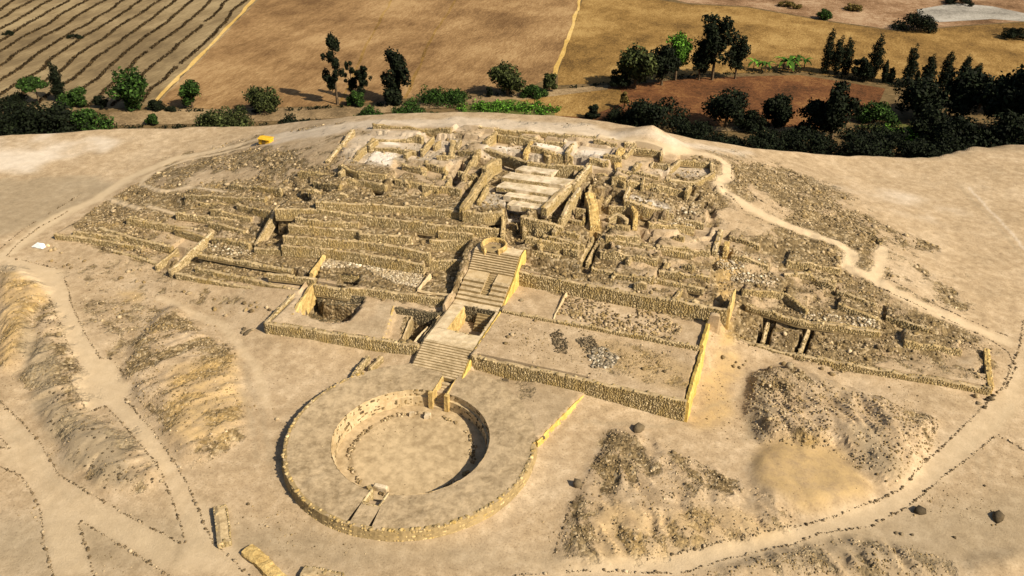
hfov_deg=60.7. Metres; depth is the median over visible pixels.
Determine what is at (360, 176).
wall stub
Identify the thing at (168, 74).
crop row
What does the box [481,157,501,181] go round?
stone wall
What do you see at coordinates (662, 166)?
stone wall
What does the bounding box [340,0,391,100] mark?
dirt strip
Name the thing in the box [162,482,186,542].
stone edging
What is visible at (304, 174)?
ledge wall
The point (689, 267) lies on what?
wall stub
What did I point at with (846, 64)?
cypress tree
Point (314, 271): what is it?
stone wall
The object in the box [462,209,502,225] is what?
stone wall
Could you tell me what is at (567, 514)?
stone edging
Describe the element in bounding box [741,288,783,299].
ledge wall
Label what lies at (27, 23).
crop row
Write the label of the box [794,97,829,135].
bush
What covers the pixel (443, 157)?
wall stub
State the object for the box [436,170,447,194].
stone wall
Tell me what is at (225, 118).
bush
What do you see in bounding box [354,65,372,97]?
tree
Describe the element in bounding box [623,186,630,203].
stone wall
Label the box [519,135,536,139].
ledge wall
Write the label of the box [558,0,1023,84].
field
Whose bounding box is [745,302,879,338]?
stone wall
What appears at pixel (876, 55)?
cypress tree
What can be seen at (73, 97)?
bush
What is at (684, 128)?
bush
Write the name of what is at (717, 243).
stone wall
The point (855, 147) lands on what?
bush
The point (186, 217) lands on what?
stone wall
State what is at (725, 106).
tree
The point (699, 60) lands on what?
tree
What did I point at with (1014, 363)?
stone edging
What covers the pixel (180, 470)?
stone edging
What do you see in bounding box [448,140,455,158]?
stone wall
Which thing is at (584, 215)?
stone wall
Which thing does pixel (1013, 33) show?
bush
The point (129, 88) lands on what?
tree
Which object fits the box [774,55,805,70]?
banana plant
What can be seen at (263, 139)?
shelter
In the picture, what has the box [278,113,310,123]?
bush
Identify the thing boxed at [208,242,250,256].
rubble
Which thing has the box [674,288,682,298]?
wall stub
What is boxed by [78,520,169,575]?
stone edging
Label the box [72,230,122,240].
ledge wall
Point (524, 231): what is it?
stone wall
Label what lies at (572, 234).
ledge wall
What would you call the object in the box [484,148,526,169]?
stone wall
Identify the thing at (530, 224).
stone wall
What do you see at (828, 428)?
rubble
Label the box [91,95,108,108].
bush
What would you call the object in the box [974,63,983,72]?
cypress tree
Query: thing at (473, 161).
stone wall
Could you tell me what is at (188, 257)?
stone wall
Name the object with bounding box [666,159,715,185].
stone wall
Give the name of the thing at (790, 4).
bush
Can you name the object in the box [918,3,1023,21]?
gravel bank
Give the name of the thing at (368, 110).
bush
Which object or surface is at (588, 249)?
stone wall
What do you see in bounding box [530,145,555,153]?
ledge wall
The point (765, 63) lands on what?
banana plant
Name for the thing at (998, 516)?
rock
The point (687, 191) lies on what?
wall stub
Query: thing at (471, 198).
stone wall
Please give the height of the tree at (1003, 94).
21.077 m
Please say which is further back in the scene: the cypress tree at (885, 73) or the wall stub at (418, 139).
the cypress tree at (885, 73)
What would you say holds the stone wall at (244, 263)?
on the ground at (964, 210)
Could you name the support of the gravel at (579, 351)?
on the ground at (964, 210)
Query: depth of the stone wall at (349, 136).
190.45 m
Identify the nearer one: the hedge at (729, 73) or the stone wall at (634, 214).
the stone wall at (634, 214)
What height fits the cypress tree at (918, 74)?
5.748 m
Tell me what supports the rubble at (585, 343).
on the ground at (964, 210)
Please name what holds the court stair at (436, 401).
on the ground at (964, 210)
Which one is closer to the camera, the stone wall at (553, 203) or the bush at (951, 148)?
the stone wall at (553, 203)
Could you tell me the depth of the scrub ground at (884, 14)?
395.14 m
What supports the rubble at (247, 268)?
on the ground at (964, 210)
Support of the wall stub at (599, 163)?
on the ground at (964, 210)
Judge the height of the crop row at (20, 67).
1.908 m
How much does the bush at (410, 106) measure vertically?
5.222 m
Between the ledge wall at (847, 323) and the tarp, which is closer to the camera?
the ledge wall at (847, 323)
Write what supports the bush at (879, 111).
on the ground at (964, 210)
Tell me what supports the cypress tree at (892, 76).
on the field at (604, 33)
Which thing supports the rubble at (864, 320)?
on the ground at (964, 210)
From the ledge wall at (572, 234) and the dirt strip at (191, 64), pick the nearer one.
the ledge wall at (572, 234)
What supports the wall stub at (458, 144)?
on the ground at (964, 210)
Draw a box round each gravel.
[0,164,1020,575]
[487,315,695,381]
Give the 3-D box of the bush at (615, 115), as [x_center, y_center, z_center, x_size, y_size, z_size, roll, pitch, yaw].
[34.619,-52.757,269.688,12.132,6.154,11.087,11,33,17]
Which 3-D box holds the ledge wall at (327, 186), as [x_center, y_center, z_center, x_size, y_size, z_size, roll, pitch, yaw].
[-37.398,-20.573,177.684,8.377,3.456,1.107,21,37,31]
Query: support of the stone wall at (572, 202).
on the ground at (964, 210)
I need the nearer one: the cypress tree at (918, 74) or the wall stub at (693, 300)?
the wall stub at (693, 300)
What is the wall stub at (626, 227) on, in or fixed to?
on the ground at (964, 210)
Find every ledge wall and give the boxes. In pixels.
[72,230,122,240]
[128,215,165,223]
[173,228,204,241]
[184,194,266,203]
[199,202,228,207]
[207,221,245,233]
[210,209,252,222]
[211,237,251,249]
[227,183,282,196]
[236,202,271,218]
[297,170,328,178]
[312,181,341,191]
[329,175,387,193]
[338,163,386,181]
[372,123,451,136]
[373,147,417,155]
[378,138,413,142]
[394,178,430,190]
[401,163,422,173]
[421,183,461,195]
[425,162,445,174]
[457,149,480,160]
[457,170,476,183]
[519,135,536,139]
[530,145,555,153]
[542,234,578,249]
[543,151,563,163]
[557,231,579,238]
[563,248,579,257]
[589,158,608,167]
[593,138,616,147]
[599,250,657,266]
[605,234,639,243]
[608,205,630,216]
[610,176,625,188]
[613,271,654,284]
[615,169,658,180]
[624,141,635,147]
[627,179,684,198]
[647,221,694,235]
[655,244,710,257]
[658,269,709,283]
[728,235,759,251]
[731,254,768,271]
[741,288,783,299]
[783,293,808,314]
[785,259,840,274]
[807,270,836,292]
[811,319,876,328]
[835,289,875,306]
[837,302,879,320]
[884,315,929,332]
[903,339,961,355]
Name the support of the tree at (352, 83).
on the field at (280, 46)
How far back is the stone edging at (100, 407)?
137.40 m
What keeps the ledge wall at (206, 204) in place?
on the ground at (964, 210)
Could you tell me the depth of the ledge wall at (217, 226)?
177.45 m
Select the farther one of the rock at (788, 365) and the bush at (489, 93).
the bush at (489, 93)
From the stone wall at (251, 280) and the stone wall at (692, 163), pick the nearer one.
the stone wall at (251, 280)
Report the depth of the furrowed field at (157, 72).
350.33 m
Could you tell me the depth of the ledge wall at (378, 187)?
175.01 m
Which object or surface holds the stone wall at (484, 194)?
on the ground at (964, 210)
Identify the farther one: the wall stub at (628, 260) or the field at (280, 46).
the field at (280, 46)
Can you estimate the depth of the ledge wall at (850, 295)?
156.20 m
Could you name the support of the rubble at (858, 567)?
on the ground at (964, 210)
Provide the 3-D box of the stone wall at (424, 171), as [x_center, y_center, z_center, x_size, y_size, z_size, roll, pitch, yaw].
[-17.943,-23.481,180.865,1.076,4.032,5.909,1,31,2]
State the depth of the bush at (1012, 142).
242.53 m
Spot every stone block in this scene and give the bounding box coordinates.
[372,483,388,492]
[409,411,414,416]
[424,412,431,419]
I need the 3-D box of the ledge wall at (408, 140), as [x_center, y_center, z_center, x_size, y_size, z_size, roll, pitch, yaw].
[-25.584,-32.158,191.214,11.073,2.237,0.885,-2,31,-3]
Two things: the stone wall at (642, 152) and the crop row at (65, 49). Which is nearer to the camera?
the stone wall at (642, 152)
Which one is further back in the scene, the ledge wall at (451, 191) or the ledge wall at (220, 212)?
the ledge wall at (220, 212)
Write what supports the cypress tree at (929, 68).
on the ground at (964, 210)
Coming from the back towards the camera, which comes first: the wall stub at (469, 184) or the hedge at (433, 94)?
the hedge at (433, 94)
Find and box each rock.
[573,478,581,487]
[633,422,644,432]
[785,362,793,368]
[913,505,926,514]
[992,510,1004,523]
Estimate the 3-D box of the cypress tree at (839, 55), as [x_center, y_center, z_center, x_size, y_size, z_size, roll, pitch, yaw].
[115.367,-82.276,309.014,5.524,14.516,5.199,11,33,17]
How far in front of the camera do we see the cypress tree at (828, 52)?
308.73 m
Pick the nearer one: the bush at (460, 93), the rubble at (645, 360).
the rubble at (645, 360)
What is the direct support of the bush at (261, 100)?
on the ground at (964, 210)
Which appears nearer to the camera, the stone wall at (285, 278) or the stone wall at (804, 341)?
the stone wall at (804, 341)
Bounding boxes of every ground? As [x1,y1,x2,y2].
[0,0,1023,575]
[678,0,1023,30]
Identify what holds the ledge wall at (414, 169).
on the ground at (964, 210)
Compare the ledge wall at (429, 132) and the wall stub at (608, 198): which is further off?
the ledge wall at (429, 132)
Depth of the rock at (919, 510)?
118.06 m
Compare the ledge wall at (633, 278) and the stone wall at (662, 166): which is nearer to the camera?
the ledge wall at (633, 278)
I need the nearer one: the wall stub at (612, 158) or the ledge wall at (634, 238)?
the ledge wall at (634, 238)
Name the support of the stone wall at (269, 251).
on the ground at (964, 210)
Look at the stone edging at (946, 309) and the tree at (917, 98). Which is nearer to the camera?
the stone edging at (946, 309)
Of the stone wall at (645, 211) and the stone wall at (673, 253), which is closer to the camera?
the stone wall at (673, 253)
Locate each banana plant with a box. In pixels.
[747,58,775,71]
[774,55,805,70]
[794,55,812,67]
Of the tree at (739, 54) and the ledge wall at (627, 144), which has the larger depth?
the tree at (739, 54)
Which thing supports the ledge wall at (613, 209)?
on the ground at (964, 210)
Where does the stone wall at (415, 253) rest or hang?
on the ground at (964, 210)
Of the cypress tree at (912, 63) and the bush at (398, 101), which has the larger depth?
the cypress tree at (912, 63)
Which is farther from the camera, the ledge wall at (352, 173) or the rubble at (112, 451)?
the ledge wall at (352, 173)
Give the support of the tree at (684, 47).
on the field at (693, 94)
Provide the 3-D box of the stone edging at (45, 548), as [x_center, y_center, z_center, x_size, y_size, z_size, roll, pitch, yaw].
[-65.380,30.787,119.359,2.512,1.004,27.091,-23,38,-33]
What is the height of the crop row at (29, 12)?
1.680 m
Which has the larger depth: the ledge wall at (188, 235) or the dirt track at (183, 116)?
the dirt track at (183, 116)
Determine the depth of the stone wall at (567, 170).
178.17 m
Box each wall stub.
[307,188,321,198]
[334,192,348,197]
[346,178,360,185]
[358,172,374,178]
[368,139,378,152]
[399,179,409,187]
[403,150,413,158]
[408,134,423,144]
[421,190,431,197]
[433,141,440,151]
[435,154,448,160]
[444,178,451,185]
[455,140,461,149]
[466,180,472,189]
[532,149,543,153]
[537,243,542,250]
[545,155,550,163]
[551,227,556,235]
[564,154,572,164]
[590,157,603,167]
[596,173,608,176]
[603,153,621,164]
[603,194,611,203]
[607,224,629,231]
[611,175,625,186]
[625,256,631,265]
[631,162,641,171]
[633,280,646,289]
[640,176,644,190]
[651,187,660,193]
[663,262,670,268]
[670,234,684,242]
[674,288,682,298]
[681,264,694,271]
[683,219,703,229]
[684,185,691,199]
[688,298,699,303]
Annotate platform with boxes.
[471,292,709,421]
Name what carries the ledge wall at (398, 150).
on the ground at (964, 210)
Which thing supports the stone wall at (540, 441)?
on the ground at (964, 210)
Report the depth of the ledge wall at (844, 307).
153.20 m
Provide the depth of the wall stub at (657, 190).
173.98 m
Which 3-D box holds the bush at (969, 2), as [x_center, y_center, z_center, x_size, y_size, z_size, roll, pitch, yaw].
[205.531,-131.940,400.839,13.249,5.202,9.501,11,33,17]
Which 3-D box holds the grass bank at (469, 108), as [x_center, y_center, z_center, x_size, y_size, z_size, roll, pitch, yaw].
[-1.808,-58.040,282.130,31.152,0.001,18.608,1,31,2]
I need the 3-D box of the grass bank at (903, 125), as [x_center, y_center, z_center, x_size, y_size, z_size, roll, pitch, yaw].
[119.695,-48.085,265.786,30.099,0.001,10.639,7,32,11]
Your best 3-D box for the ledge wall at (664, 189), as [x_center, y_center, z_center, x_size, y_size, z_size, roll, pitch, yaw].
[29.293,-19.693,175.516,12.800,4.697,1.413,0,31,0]
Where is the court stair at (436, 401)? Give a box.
[428,376,455,411]
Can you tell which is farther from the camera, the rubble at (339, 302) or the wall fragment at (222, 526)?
the rubble at (339, 302)
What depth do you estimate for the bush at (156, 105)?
279.55 m
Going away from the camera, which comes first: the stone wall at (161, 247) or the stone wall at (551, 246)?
the stone wall at (551, 246)
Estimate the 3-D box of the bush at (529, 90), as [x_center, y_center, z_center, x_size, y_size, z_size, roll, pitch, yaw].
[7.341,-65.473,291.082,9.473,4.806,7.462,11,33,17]
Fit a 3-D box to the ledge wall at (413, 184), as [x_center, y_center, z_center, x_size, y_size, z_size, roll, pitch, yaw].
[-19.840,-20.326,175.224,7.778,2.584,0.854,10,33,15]
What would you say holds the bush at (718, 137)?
on the ground at (964, 210)
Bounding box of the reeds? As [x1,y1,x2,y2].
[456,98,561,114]
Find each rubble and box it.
[0,274,46,365]
[1,123,992,467]
[28,304,155,488]
[71,223,171,254]
[127,311,238,458]
[199,254,279,273]
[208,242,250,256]
[312,299,354,322]
[320,259,361,267]
[362,265,424,287]
[550,329,568,353]
[557,296,681,341]
[559,432,791,556]
[576,335,598,353]
[587,346,618,368]
[632,355,664,367]
[668,202,702,234]
[693,538,948,575]
[716,247,785,288]
[744,367,940,481]
[800,312,883,334]
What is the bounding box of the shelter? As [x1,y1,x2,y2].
[257,135,273,144]
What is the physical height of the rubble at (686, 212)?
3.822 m
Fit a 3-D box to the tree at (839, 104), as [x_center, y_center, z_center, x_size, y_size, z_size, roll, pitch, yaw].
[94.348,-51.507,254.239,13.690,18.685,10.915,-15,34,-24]
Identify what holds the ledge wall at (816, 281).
on the ground at (964, 210)
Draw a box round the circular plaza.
[281,364,536,541]
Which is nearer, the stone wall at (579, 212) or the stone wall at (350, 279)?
the stone wall at (350, 279)
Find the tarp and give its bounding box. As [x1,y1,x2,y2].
[32,242,45,248]
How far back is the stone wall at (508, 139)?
188.74 m
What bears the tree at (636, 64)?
on the field at (693, 94)
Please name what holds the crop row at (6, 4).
on the furrowed field at (157, 72)
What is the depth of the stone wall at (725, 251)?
162.04 m
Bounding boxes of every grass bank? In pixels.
[459,99,554,115]
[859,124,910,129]
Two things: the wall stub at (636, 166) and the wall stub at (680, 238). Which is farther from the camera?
the wall stub at (636, 166)
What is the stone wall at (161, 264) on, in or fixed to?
on the ground at (964, 210)
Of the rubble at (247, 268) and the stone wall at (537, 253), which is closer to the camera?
the stone wall at (537, 253)
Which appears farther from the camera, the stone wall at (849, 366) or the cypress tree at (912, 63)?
the cypress tree at (912, 63)
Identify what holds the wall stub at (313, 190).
on the ground at (964, 210)
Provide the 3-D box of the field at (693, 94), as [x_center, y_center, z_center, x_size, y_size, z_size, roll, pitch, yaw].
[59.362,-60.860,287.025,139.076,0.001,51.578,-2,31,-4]
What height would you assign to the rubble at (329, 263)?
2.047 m
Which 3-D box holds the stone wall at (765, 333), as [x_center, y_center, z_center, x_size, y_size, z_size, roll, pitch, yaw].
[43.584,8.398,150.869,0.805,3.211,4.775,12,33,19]
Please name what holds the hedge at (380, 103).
on the ground at (964, 210)
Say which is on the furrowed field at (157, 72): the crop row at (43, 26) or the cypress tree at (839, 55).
the crop row at (43, 26)
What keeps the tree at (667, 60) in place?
on the field at (693, 94)
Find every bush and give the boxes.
[0,90,28,109]
[0,101,59,134]
[0,106,26,135]
[1,30,13,35]
[29,101,88,133]
[56,86,87,107]
[66,34,82,38]
[69,107,116,130]
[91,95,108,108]
[144,113,158,124]
[147,100,166,111]
[165,106,176,111]
[192,104,255,126]
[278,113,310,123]
[346,90,364,106]
[353,104,382,115]
[384,89,402,105]
[390,100,425,113]
[437,88,467,101]
[486,86,492,96]
[519,84,548,99]
[584,104,600,118]
[604,106,636,126]
[608,64,630,88]
[621,96,692,131]
[672,119,713,138]
[685,125,736,143]
[729,125,787,150]
[735,109,770,133]
[756,127,801,146]
[776,0,801,8]
[777,124,837,154]
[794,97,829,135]
[815,8,832,20]
[826,126,893,156]
[843,3,863,11]
[850,56,875,79]
[853,119,903,149]
[854,100,901,126]
[869,126,942,157]
[888,8,939,33]
[906,102,954,138]
[914,134,973,156]
[916,113,988,146]
[944,0,974,6]
[954,108,1023,150]
[987,130,1023,146]
[999,27,1023,39]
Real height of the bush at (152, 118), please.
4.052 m
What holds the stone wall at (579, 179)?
on the ground at (964, 210)
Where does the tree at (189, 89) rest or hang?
on the field at (280, 46)
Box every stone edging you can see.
[0,196,77,248]
[0,400,181,543]
[0,435,10,448]
[0,466,54,575]
[6,211,67,255]
[9,256,250,575]
[48,297,164,477]
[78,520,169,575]
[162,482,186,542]
[513,436,994,575]
[553,433,610,556]
[647,321,1023,560]
[720,186,842,256]
[731,164,852,246]
[861,278,993,342]
[889,279,1006,335]
[994,342,1017,388]
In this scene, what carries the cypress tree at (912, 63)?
on the ground at (964, 210)
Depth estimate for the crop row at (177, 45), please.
345.02 m
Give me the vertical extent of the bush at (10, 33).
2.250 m
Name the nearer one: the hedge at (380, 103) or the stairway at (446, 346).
the stairway at (446, 346)
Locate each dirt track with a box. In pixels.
[109,85,607,124]
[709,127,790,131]
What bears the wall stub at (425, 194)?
on the ground at (964, 210)
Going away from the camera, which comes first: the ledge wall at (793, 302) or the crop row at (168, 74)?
the ledge wall at (793, 302)
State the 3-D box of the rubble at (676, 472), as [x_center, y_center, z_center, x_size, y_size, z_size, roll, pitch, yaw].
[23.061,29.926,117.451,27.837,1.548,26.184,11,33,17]
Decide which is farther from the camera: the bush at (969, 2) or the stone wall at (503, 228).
the bush at (969, 2)
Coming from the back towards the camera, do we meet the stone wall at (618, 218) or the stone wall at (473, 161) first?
the stone wall at (473, 161)
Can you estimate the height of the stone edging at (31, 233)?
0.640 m
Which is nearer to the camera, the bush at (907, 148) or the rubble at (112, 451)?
the rubble at (112, 451)
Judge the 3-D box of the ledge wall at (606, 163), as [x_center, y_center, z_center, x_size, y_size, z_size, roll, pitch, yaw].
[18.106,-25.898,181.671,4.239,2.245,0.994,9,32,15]
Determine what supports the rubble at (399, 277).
on the ground at (964, 210)
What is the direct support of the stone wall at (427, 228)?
on the ground at (964, 210)
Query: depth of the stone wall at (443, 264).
164.10 m
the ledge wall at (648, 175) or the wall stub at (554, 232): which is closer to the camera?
the wall stub at (554, 232)
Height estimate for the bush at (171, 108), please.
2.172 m
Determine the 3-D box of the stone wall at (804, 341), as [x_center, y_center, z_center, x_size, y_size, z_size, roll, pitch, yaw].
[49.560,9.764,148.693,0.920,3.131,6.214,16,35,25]
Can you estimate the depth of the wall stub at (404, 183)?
174.87 m
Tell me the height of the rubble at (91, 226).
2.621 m
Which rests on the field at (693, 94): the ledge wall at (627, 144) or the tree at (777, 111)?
the tree at (777, 111)
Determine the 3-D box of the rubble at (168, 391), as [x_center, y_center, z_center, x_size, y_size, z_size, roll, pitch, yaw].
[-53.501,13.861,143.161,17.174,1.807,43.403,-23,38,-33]
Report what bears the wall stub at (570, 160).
on the ground at (964, 210)
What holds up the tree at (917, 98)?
on the ground at (964, 210)
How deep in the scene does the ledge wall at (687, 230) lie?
166.78 m
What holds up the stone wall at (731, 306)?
on the ground at (964, 210)
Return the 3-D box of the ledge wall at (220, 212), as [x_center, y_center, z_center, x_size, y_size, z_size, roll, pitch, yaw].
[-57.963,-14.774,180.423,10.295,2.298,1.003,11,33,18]
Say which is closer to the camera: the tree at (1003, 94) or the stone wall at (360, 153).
the stone wall at (360, 153)
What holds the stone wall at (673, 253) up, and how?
on the ground at (964, 210)
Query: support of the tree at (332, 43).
on the field at (280, 46)
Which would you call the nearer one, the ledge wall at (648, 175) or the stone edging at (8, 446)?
the stone edging at (8, 446)
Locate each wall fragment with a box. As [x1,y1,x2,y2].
[213,504,231,548]
[241,544,286,575]
[299,565,343,575]
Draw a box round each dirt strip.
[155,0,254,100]
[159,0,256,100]
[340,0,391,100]
[404,0,455,97]
[553,0,580,73]
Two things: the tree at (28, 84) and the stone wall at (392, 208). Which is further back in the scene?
the tree at (28, 84)
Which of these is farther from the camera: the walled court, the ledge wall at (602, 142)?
the ledge wall at (602, 142)
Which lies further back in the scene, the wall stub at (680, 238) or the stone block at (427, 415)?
the wall stub at (680, 238)
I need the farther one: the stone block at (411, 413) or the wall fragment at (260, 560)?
the stone block at (411, 413)
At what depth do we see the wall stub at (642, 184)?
173.74 m
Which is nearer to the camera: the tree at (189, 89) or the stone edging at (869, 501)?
the stone edging at (869, 501)
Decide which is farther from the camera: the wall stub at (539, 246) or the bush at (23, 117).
the bush at (23, 117)
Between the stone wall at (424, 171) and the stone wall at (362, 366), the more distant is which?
the stone wall at (424, 171)
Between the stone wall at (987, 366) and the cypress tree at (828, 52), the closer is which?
the stone wall at (987, 366)
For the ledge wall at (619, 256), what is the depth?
159.58 m
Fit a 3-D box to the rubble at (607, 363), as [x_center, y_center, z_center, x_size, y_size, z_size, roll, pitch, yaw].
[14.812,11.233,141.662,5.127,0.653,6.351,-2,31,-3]
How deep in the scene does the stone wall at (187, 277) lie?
166.74 m
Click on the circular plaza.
(460, 465)
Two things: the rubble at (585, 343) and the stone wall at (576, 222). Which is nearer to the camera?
the rubble at (585, 343)
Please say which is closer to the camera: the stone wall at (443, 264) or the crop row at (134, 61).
the stone wall at (443, 264)
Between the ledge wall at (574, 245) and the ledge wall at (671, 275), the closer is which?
the ledge wall at (671, 275)
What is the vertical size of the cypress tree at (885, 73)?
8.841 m
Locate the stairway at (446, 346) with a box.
[412,241,525,381]
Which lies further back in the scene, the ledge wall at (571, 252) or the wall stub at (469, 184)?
the wall stub at (469, 184)
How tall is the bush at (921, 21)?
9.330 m
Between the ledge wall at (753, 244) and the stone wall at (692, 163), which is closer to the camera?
the ledge wall at (753, 244)
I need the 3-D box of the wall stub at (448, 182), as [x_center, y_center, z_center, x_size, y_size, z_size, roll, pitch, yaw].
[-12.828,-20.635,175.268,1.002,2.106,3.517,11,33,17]
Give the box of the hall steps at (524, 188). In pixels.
[496,166,573,213]
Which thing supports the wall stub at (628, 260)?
on the ground at (964, 210)
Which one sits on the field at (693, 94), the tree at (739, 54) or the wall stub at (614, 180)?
the tree at (739, 54)
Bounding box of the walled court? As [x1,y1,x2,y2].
[263,283,451,354]
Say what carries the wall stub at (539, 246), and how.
on the ground at (964, 210)
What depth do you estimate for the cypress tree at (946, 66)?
297.37 m
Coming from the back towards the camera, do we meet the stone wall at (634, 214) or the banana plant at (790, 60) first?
the banana plant at (790, 60)
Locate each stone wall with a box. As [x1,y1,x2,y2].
[54,232,144,249]
[98,227,173,253]
[112,250,157,264]
[125,218,199,232]
[155,247,179,270]
[168,231,213,277]
[175,211,236,223]
[175,271,252,288]
[194,266,298,289]
[197,252,293,274]
[253,205,279,246]
[254,247,281,255]
[267,272,316,285]
[274,208,498,237]
[281,244,425,274]
[282,235,430,265]
[288,223,411,244]
[295,216,358,227]
[309,255,325,277]
[315,200,458,218]
[325,129,354,163]
[337,138,374,176]
[339,274,358,284]
[351,355,369,375]
[368,356,383,370]
[417,274,431,289]
[417,289,447,296]
[419,135,434,156]
[421,160,428,175]
[426,258,460,270]
[429,238,468,251]
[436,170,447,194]
[438,230,473,241]
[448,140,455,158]
[459,172,487,219]
[461,149,480,181]
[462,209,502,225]
[476,184,488,205]
[478,126,620,140]
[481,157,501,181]
[482,131,497,146]
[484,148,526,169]
[497,134,565,147]
[500,209,505,239]
[519,270,727,327]
[520,215,563,236]
[522,225,526,240]
[523,141,532,160]
[525,235,584,252]
[526,161,583,177]
[533,250,560,258]
[535,395,583,446]
[541,184,572,218]
[557,187,580,226]
[565,143,573,161]
[571,163,591,192]
[571,218,581,225]
[575,207,585,218]
[580,236,593,266]
[582,184,591,225]
[584,192,599,230]
[585,236,600,267]
[591,265,703,295]
[600,238,693,260]
[606,212,628,224]
[614,147,625,170]
[622,146,662,162]
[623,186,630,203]
[623,198,669,220]
[630,206,637,230]
[649,162,669,170]
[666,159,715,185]
[711,229,722,257]
[722,241,729,259]
[725,289,735,330]
[738,336,991,395]
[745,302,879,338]
[760,322,769,344]
[783,271,835,283]
[797,329,809,353]
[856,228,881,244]
[983,348,994,393]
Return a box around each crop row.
[0,0,14,10]
[0,0,34,18]
[0,0,51,29]
[0,0,70,41]
[0,0,88,51]
[0,0,106,65]
[0,0,124,80]
[0,0,141,95]
[2,0,160,112]
[29,0,176,105]
[83,0,193,87]
[85,0,211,106]
[110,0,227,105]
[141,0,246,101]
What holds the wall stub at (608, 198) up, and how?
on the ground at (964, 210)
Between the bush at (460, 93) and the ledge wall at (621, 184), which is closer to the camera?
the ledge wall at (621, 184)
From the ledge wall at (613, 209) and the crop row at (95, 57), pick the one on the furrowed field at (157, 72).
the crop row at (95, 57)
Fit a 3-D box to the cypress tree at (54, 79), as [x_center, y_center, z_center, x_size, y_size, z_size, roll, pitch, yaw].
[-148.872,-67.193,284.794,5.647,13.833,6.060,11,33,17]
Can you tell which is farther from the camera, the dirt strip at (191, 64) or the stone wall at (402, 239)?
the dirt strip at (191, 64)
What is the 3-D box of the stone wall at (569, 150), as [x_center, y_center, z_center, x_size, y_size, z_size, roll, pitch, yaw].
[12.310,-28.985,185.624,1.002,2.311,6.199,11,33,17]
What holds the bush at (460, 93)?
on the ground at (964, 210)
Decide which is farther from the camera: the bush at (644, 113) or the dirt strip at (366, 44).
the dirt strip at (366, 44)
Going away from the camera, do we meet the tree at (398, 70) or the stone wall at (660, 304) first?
the stone wall at (660, 304)
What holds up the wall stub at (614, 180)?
on the ground at (964, 210)
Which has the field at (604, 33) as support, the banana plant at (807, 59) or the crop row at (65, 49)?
the banana plant at (807, 59)
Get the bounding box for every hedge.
[112,118,320,128]
[164,82,603,112]
[407,84,469,108]
[631,68,900,87]
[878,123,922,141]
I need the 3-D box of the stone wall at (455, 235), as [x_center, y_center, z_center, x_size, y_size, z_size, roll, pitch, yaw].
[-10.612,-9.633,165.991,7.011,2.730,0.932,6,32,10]
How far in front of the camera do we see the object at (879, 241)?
176.53 m
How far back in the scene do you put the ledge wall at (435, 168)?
179.22 m
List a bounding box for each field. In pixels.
[0,0,252,112]
[162,0,577,108]
[520,88,622,116]
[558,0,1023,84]
[562,75,884,127]
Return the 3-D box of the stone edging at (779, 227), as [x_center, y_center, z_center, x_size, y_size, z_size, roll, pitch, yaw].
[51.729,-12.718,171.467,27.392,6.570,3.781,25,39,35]
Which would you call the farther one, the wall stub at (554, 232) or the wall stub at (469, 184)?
the wall stub at (469, 184)
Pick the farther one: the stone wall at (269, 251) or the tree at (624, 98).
the tree at (624, 98)
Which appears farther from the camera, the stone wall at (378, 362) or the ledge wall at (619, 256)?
the ledge wall at (619, 256)
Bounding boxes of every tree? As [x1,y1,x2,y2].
[15,76,49,100]
[46,61,65,100]
[104,66,148,111]
[177,79,201,107]
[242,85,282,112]
[320,32,345,104]
[343,61,357,92]
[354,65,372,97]
[380,46,410,101]
[487,59,526,95]
[542,72,557,91]
[616,42,658,88]
[619,91,630,108]
[650,42,681,85]
[666,30,692,79]
[690,40,710,79]
[691,12,743,79]
[700,86,751,127]
[726,35,750,78]
[761,93,794,128]
[813,80,862,138]
[820,26,836,73]
[831,35,845,74]
[839,37,855,74]
[867,33,887,78]
[880,59,889,82]
[887,67,895,82]
[887,71,951,119]
[901,43,919,85]
[914,70,920,83]
[921,54,937,76]
[937,51,956,86]
[942,66,998,118]
[957,54,972,76]
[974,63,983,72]
[976,64,1023,124]
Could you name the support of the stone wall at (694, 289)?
on the ground at (964, 210)
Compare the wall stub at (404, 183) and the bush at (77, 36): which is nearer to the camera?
the wall stub at (404, 183)
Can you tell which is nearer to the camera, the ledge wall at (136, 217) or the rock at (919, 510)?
the rock at (919, 510)
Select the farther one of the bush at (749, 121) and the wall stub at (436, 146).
the bush at (749, 121)
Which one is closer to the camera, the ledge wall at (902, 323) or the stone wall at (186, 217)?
the ledge wall at (902, 323)
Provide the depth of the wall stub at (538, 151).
185.28 m
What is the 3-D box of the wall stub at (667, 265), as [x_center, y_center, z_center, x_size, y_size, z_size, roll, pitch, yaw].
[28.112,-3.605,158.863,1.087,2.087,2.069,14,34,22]
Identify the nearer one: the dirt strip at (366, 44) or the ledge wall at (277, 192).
the ledge wall at (277, 192)
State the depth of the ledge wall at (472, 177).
176.74 m
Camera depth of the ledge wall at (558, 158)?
184.21 m
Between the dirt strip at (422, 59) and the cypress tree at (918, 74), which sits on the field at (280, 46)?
the dirt strip at (422, 59)
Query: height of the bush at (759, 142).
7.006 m
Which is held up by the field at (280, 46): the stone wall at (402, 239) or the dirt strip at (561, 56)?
the dirt strip at (561, 56)

